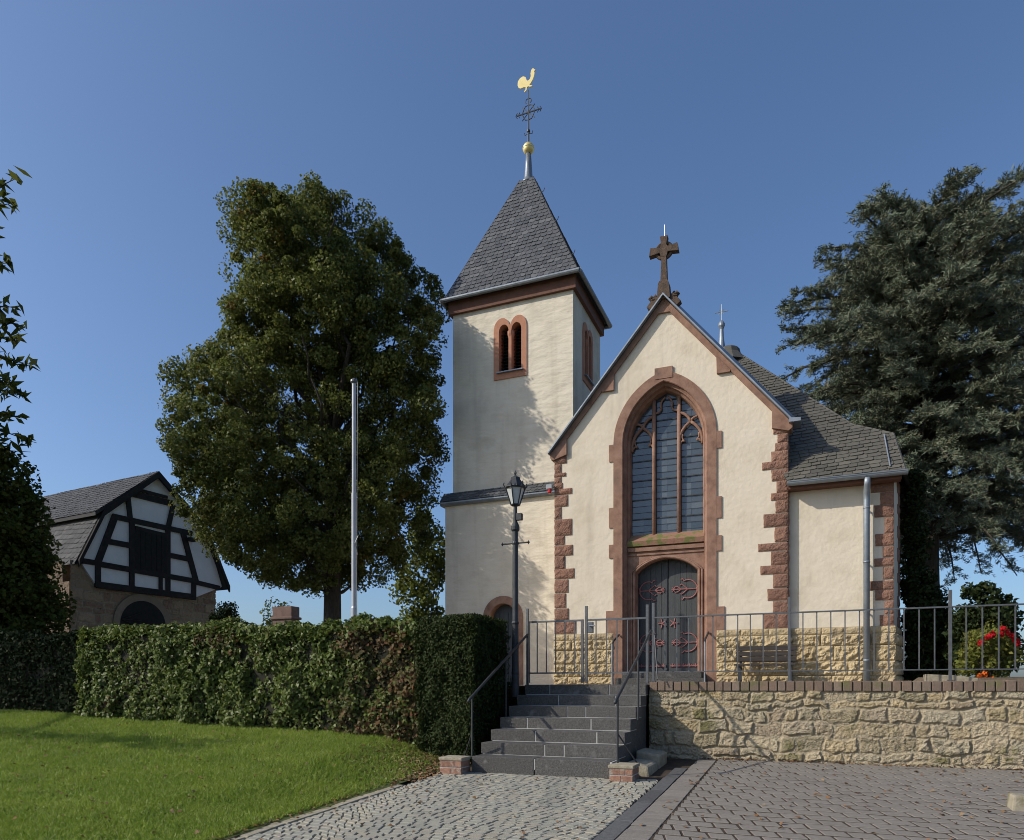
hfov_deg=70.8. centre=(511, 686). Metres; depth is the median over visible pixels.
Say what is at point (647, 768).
stone block
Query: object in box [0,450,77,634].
broadleaf shrub
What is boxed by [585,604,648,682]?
gate leaf
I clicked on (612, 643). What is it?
door handrail
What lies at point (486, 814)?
sett paving
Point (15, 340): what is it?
chestnut tree
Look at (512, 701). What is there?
terrace ground
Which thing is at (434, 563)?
garden tree
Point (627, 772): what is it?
brick pier
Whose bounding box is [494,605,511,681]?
side door
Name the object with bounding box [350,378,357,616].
flagpole
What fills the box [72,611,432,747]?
ivy hedge
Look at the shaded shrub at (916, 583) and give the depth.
15.43 m
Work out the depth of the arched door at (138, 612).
23.30 m
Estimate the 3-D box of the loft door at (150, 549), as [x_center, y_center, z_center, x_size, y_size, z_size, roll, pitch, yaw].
[-11.850,-4.400,23.539,0.150,1.280,1.160,0,0,28]
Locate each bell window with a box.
[494,315,526,380]
[582,322,594,390]
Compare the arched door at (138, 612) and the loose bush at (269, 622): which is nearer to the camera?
the loose bush at (269, 622)
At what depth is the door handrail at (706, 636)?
15.21 m
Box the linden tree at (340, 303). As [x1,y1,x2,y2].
[155,169,451,623]
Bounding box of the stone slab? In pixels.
[923,674,977,680]
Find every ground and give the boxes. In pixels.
[498,686,648,734]
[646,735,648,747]
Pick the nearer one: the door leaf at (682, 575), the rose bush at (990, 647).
the rose bush at (990, 647)
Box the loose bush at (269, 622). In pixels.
[259,596,291,626]
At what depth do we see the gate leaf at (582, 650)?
12.15 m
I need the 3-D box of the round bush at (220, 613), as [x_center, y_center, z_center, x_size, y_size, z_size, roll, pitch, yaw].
[-6.379,-0.921,16.014,0.742,1.984,0.791,0,0,22]
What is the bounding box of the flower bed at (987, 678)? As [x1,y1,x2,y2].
[914,677,1023,680]
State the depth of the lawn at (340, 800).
9.63 m
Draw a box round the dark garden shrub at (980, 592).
[941,580,1023,674]
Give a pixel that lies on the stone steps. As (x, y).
(559, 730)
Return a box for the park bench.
[734,645,796,681]
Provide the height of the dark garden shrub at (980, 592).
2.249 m
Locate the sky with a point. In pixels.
(750, 131)
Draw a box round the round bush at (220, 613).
[208,601,238,621]
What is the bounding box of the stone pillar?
[270,606,301,624]
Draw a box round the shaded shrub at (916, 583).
[899,468,957,680]
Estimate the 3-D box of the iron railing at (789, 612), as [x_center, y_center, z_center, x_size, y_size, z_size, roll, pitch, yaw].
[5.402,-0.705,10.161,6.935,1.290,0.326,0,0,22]
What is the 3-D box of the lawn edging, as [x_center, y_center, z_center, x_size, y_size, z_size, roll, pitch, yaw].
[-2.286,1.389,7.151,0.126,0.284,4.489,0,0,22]
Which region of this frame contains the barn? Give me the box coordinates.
[9,471,229,633]
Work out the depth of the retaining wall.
10.39 m
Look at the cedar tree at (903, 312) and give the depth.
20.23 m
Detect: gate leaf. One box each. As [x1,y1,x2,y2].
[529,619,583,682]
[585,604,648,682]
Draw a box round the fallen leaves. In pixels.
[13,717,1023,839]
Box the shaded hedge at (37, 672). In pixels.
[0,629,84,712]
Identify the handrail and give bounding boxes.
[464,609,528,756]
[611,634,619,684]
[614,630,651,762]
[704,631,708,681]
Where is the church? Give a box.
[439,68,909,685]
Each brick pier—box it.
[439,755,470,774]
[608,762,639,782]
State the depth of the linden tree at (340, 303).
19.82 m
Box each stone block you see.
[629,759,657,776]
[636,748,666,768]
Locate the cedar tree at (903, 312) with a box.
[775,161,1023,632]
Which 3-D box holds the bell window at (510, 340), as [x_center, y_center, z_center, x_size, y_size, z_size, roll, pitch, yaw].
[-0.001,-9.520,20.306,1.000,1.720,0.440,0,0,22]
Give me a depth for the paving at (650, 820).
7.66 m
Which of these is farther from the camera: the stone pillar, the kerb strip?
the stone pillar
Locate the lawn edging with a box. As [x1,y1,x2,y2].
[225,784,403,839]
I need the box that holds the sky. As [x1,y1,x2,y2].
[0,0,1023,680]
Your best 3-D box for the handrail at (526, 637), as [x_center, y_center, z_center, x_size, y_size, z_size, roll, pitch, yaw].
[-0.272,-0.157,11.290,0.250,2.366,2.363,0,0,22]
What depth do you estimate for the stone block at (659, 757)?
10.43 m
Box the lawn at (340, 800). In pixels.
[0,708,439,839]
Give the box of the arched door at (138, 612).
[120,601,165,627]
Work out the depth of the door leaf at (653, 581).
16.73 m
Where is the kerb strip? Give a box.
[593,768,687,839]
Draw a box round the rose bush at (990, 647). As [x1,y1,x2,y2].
[953,620,1023,677]
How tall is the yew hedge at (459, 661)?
2.647 m
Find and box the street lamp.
[501,470,529,696]
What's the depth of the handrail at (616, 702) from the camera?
9.75 m
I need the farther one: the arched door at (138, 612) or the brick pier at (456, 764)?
the arched door at (138, 612)
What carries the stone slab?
on the flower bed at (987, 678)
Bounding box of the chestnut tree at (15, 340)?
[0,165,40,499]
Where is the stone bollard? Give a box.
[1007,793,1023,811]
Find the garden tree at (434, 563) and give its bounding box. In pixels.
[385,503,444,620]
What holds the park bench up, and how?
on the terrace ground at (512, 701)
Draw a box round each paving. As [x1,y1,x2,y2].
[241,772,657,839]
[616,759,1023,839]
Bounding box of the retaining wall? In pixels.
[649,680,1023,769]
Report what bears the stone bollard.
on the paving at (650, 820)
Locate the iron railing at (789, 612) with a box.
[651,590,1023,681]
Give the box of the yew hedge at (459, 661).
[412,612,510,764]
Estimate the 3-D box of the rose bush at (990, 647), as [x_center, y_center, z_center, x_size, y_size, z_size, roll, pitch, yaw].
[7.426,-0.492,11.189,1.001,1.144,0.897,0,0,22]
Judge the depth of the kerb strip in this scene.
7.59 m
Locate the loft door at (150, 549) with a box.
[135,530,166,573]
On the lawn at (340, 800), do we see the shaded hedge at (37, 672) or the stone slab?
the shaded hedge at (37, 672)
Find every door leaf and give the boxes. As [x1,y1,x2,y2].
[638,559,668,671]
[669,559,696,670]
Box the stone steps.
[472,684,649,778]
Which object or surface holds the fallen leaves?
on the lawn at (340, 800)
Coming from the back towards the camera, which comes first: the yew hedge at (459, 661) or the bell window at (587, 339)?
the bell window at (587, 339)
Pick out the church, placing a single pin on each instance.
(675, 460)

